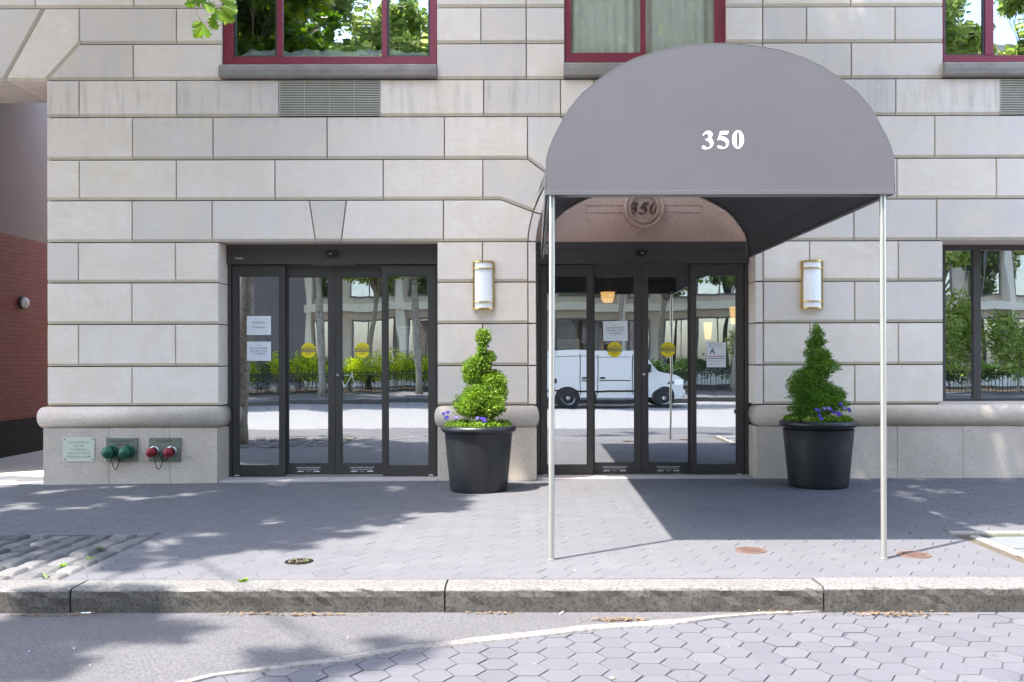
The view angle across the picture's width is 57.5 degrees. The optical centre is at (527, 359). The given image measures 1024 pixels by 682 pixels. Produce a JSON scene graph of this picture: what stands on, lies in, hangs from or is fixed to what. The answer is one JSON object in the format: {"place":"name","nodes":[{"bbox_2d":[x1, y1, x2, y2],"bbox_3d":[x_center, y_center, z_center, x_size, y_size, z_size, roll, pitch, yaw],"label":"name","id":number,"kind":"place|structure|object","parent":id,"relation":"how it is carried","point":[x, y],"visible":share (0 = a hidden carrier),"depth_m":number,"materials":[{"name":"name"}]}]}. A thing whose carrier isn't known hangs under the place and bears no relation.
{"place":"outdoors","nodes":[
{"label":"outdoors","id":0,"kind":"place"},
{"bbox_2d":[0,450,42,484],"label":"passage pavement","id":1,"kind":"structure","parent":0,"point":[26,468],"depth_m":14.10,"materials":[{"name":"concrete"}]},
{"bbox_2d":[0,612,747,681],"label":"asphalt road","id":2,"kind":"structure","parent":0,"point":[118,647],"depth_m":5.93,"materials":[{"name":"grey asphalt"}]},
{"bbox_2d":[9,612,113,616],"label":"dry leaf litter","id":3,"kind":"object","parent":2,"relation":"on","point":[55,615],"visible":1,"depth_m":6.42,"materials":[{"name":"plant"}]},
{"bbox_2d":[221,611,280,614],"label":"dry leaf litter","id":4,"kind":"object","parent":2,"relation":"on","point":[266,613],"visible":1,"depth_m":6.44,"materials":[{"name":"beige plant"}]},
{"bbox_2d":[269,612,370,615],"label":"dry leaf litter","id":5,"kind":"object","parent":2,"relation":"on","point":[311,613],"visible":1,"depth_m":6.42,"materials":[{"name":"beige plant"}]},
{"bbox_2d":[466,611,519,614],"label":"dry leaf litter","id":6,"kind":"object","parent":2,"relation":"on","point":[492,612],"visible":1,"depth_m":6.44,"materials":[{"name":"beige plant"}]},
{"bbox_2d":[175,610,823,681],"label":"cement marking strip","id":7,"kind":"object","parent":2,"relation":"on","point":[577,629],"visible":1,"depth_m":5.84,"materials":[{"name":"grey concrete"}]},
{"bbox_2d":[0,577,1023,613],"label":"kerb","id":8,"kind":"structure","parent":2,"relation":"on","point":[928,594],"depth_m":6.49,"materials":[{"name":"stone"}]},
{"bbox_2d":[579,617,660,622],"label":"dry leaf litter","id":9,"kind":"object","parent":2,"relation":"on","point":[620,618],"visible":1,"depth_m":6.27,"materials":[{"name":"beige plant"}]},
{"bbox_2d":[0,478,1023,582],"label":"sidewalk","id":10,"kind":"structure","parent":0,"point":[428,529],"depth_m":8.86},
{"bbox_2d":[284,558,313,564],"bbox_3d":[-1.800,1.587,7.356,0.226,0.025,0.225,0,0,0],"label":"broken drain cap","id":11,"kind":"object","parent":10,"relation":"on","point":[296,561],"visible":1,"depth_m":7.32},
{"bbox_2d":[441,422,515,493],"bbox_3d":[-0.598,1.204,11.430,0.920,0.799,0.920,0,0,0],"label":"planter","id":12,"kind":"object","parent":10,"relation":"on","point":[478,460],"visible":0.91,"depth_m":11.09,"materials":[{"name":"black plastic"}]},
{"bbox_2d":[445,418,511,426],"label":"ground cover leaves","id":13,"kind":"object","parent":12,"relation":"on","point":[473,423],"visible":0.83,"depth_m":11.25,"materials":[{"name":"green plant"}]},
{"bbox_2d":[451,327,508,425],"bbox_3d":[-0.582,0.238,11.438,0.751,1.263,0.676,0,0,0],"label":"boxwood spiral","id":14,"kind":"object","parent":12,"relation":"on","point":[477,397],"visible":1,"depth_m":11.34,"materials":[{"name":"green plant"}]},
{"bbox_2d":[541,43,895,560],"bbox_3d":[1.540,-0.452,9.872,2.796,4.079,5.053,0,0,0],"label":"entrance awning","id":15,"kind":"object","parent":10,"relation":"on","point":[766,148],"visible":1,"depth_m":7.35,"materials":[{"name":"grey fabric"}]},
{"bbox_2d":[735,547,766,553],"bbox_3d":[1.849,1.582,7.724,0.261,0.015,0.261,0,0,0],"label":"utility cover","id":16,"kind":"object","parent":10,"relation":"on","point":[751,550],"visible":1,"depth_m":7.69,"materials":[{"name":"metal"}]},
{"bbox_2d":[779,419,858,489],"bbox_3d":[3.622,1.168,11.620,0.952,0.826,0.952,0,0,0],"label":"planter","id":17,"kind":"object","parent":10,"relation":"on","point":[818,455],"visible":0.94,"depth_m":11.28,"materials":[{"name":"black plastic"}]},
{"bbox_2d":[783,322,850,418],"bbox_3d":[3.606,0.176,11.590,0.831,1.300,0.656,0,0,0],"label":"juniper spiral","id":18,"kind":"object","parent":17,"relation":"on","point":[810,395],"visible":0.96,"depth_m":11.53,"materials":[{"name":"green plant"}]},
{"bbox_2d":[783,413,853,421],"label":"ground cover leaves","id":19,"kind":"object","parent":17,"relation":"on","point":[831,418],"visible":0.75,"depth_m":11.36,"materials":[{"name":"green plant"}]},
{"bbox_2d":[833,411,841,416],"bbox_3d":[3.729,0.713,11.235,0.058,0.173,0.090,0,0,-43],"label":"pansy","id":20,"kind":"object","parent":17,"relation":"on","point":[838,413],"visible":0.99,"depth_m":11.22,"materials":[{"name":"purple plant"}]},
{"bbox_2d":[897,551,931,558],"bbox_3d":[3.121,1.579,7.536,0.264,0.015,0.264,0,0,0],"label":"utility cover","id":21,"kind":"object","parent":10,"relation":"on","point":[915,554],"visible":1,"depth_m":7.51,"materials":[{"name":"metal"}]},
{"bbox_2d":[1,480,1022,579],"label":"sidewalk bedding","id":22,"kind":"object","parent":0,"point":[50,561],"visible":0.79,"depth_m":7.79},
{"bbox_2d":[0,533,154,579],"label":"cobbled path strip","id":23,"kind":"object","parent":22,"relation":"on","point":[75,552],"visible":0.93,"depth_m":7.73,"materials":[{"name":"stone"}]},
{"bbox_2d":[0,0,1023,484],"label":"apartment building","id":24,"kind":"structure","parent":22,"relation":"on","point":[344,222],"depth_m":12.41,"materials":[{"name":"stone"}]},
{"bbox_2d":[0,103,50,457],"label":"brick passage wall","id":25,"kind":"structure","parent":24,"relation":"attached to","point":[24,242],"depth_m":16.48,"materials":[{"name":"brick"}]},
{"bbox_2d":[17,296,29,308],"bbox_3d":[-8.833,-0.992,16.400,0.139,0.240,0.240,0,0,0],"label":"bulkhead light","id":26,"kind":"object","parent":25,"relation":"attached to","point":[23,302],"visible":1,"depth_m":16.33,"materials":[{"name":"white glass"}]},
{"bbox_2d":[63,437,94,461],"bbox_3d":[-5.948,1.198,12.368,0.417,0.318,0.013,0,0,0],"label":"metal plaque","id":27,"kind":"object","parent":24,"relation":"attached to","point":[78,449],"visible":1,"depth_m":12.37,"materials":[{"name":"silver metal"}]},
{"bbox_2d":[101,438,137,469],"bbox_3d":[-5.379,1.253,12.267,0.432,0.416,0.217,0,0,0],"label":"hose connection","id":28,"kind":"object","parent":24,"relation":"attached to","point":[118,450],"visible":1,"depth_m":12.36,"materials":[{"name":"green metal"}]},
{"bbox_2d":[146,438,180,469],"bbox_3d":[-4.802,1.252,12.267,0.423,0.416,0.217,0,0,0],"label":"hose connection","id":29,"kind":"object","parent":24,"relation":"attached to","point":[163,449],"visible":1,"depth_m":12.36,"materials":[{"name":"red metal"}]},
{"bbox_2d":[218,0,436,79],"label":"window","id":30,"kind":"structure","parent":24,"relation":"in","point":[386,66],"depth_m":12.45,"materials":[{"name":"red paint"}]},
{"bbox_2d":[225,244,438,476],"bbox_3d":[-2.653,0.030,12.830,2.940,3.250,0.360,0,0,0],"label":"automatic door","id":31,"kind":"structure","parent":24,"relation":"in","point":[348,387],"depth_m":12.83,"materials":[{"name":"glass"}]},
{"bbox_2d":[247,316,270,334],"bbox_3d":[-3.690,-0.462,12.820,0.330,0.260,0.003,0,0,0],"label":"paper notice","id":32,"kind":"object","parent":31,"relation":"attached to","point":[258,325],"visible":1,"depth_m":12.82,"materials":[{"name":"grey paper"}]},
{"bbox_2d":[247,342,270,360],"bbox_3d":[-3.689,-0.109,12.820,0.330,0.264,0.003,0,0,0],"label":"paper notice","id":33,"kind":"object","parent":31,"relation":"attached to","point":[258,351],"visible":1,"depth_m":12.82,"materials":[{"name":"grey paper"}]},
{"bbox_2d":[242,48,427,56],"bbox_3d":[-2.594,-4.091,12.640,2.532,0.184,0.200,0,0,0],"label":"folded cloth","id":34,"kind":"object","parent":24,"relation":"on","point":[326,53],"visible":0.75,"depth_m":12.54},
{"bbox_2d":[473,261,494,309],"bbox_3d":[-0.580,-0.977,12.360,0.292,0.638,0.220,0,0,0],"label":"wall lamp","id":35,"kind":"object","parent":24,"relation":"attached to","point":[483,285],"visible":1,"depth_m":12.31,"materials":[{"name":"white glass"}]},
{"bbox_2d":[571,0,713,52],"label":"curtain","id":36,"kind":"object","parent":24,"relation":"hanging from","point":[605,26],"visible":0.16,"depth_m":12.57,"materials":[{"name":"white fabric"}]},
{"bbox_2d":[535,241,749,474],"bbox_3d":[1.574,0.020,12.830,2.940,3.250,0.360,0,0,0],"label":"automatic door","id":37,"kind":"structure","parent":24,"relation":"in","point":[648,403],"depth_m":12.83,"materials":[{"name":"glass"}]},
{"bbox_2d":[603,321,627,340],"bbox_3d":[1.215,-0.390,12.896,0.339,0.273,0.003,-1,0,0],"label":"paper notice","id":38,"kind":"object","parent":37,"relation":"attached to","point":[615,330],"visible":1,"depth_m":12.90,"materials":[{"name":"grey paper"}]},
{"bbox_2d":[707,342,725,366],"bbox_3d":[2.594,-0.061,12.820,0.264,0.344,0.003,0,0,0],"label":"paper notice","id":39,"kind":"object","parent":37,"relation":"attached to","point":[716,354],"visible":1,"depth_m":12.82,"materials":[{"name":"grey paper"}]},
{"bbox_2d":[564,0,724,78],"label":"window","id":40,"kind":"structure","parent":24,"relation":"in","point":[576,65],"depth_m":12.46,"materials":[{"name":"red paint"}]},
{"bbox_2d":[801,260,822,308],"bbox_3d":[3.774,-0.987,12.360,0.292,0.638,0.220,0,0,0],"label":"wall lamp","id":41,"kind":"object","parent":24,"relation":"attached to","point":[811,284],"visible":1,"depth_m":12.31,"materials":[{"name":"white glass"}]},
{"bbox_2d":[938,245,1023,404],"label":"window","id":42,"kind":"structure","parent":24,"relation":"in","point":[983,320],"depth_m":13.00,"materials":[{"name":"clear glass"}]},
{"bbox_2d":[942,0,1023,77],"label":"window","id":43,"kind":"structure","parent":24,"relation":"in","point":[986,64],"depth_m":12.45,"materials":[{"name":"red paint"}]},
{"bbox_2d":[223,613,1023,681],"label":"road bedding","id":44,"kind":"object","parent":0,"point":[797,645],"depth_m":5.61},
{"bbox_2d":[200,612,1023,681],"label":"road pavers","id":45,"kind":"object","parent":44,"relation":"on","point":[606,656],"visible":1,"depth_m":5.54,"materials":[{"name":"grey stone"}]},
{"bbox_2d":[35,484,1005,681],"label":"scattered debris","id":46,"kind":"object","parent":45,"relation":"on","point":[500,574],"visible":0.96,"depth_m":7.79,"materials":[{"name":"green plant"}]},
{"bbox_2d":[834,610,949,616],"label":"dry leaf litter","id":47,"kind":"object","parent":45,"relation":"on","point":[900,613],"visible":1,"depth_m":6.40,"materials":[{"name":"beige plant"}]},
{"bbox_2d":[955,535,1023,563],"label":"tree pit edging","id":48,"kind":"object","parent":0,"point":[989,547],"visible":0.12,"depth_m":7.84,"materials":[{"name":"beige stone"}]},
{"bbox_2d":[184,0,237,38],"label":"oak tree","id":49,"kind":"object","parent":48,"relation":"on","point":[225,14],"visible":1,"depth_m":8.41,"materials":[{"name":"green plant"}]},
{"bbox_2d":[948,531,1023,558],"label":"pit edging kerb","id":50,"kind":"structure","parent":48,"relation":"on","point":[975,535],"depth_m":8.39,"materials":[{"name":"stone"}]},
{"bbox_2d":[979,535,1023,549],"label":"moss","id":51,"kind":"object","parent":48,"relation":"on","point":[984,536],"visible":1,"depth_m":8.32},
{"bbox_2d":[985,537,1023,552],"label":"flagstone path","id":52,"kind":"structure","parent":0,"point":[1014,542],"depth_m":8.07,"materials":[{"name":"grey stone"}]},
{"label":"ground","id":53,"kind":"structure","parent":0,"visible":0},
{"bbox_2d":[71,585,446,611],"bbox_3d":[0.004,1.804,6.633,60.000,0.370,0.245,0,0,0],"label":"kerb joint structure","id":54,"kind":"object","parent":53,"relation":"on","point":[444,600],"depth_m":6.51,"materials":[{"name":"grey concrete"}]}
]}

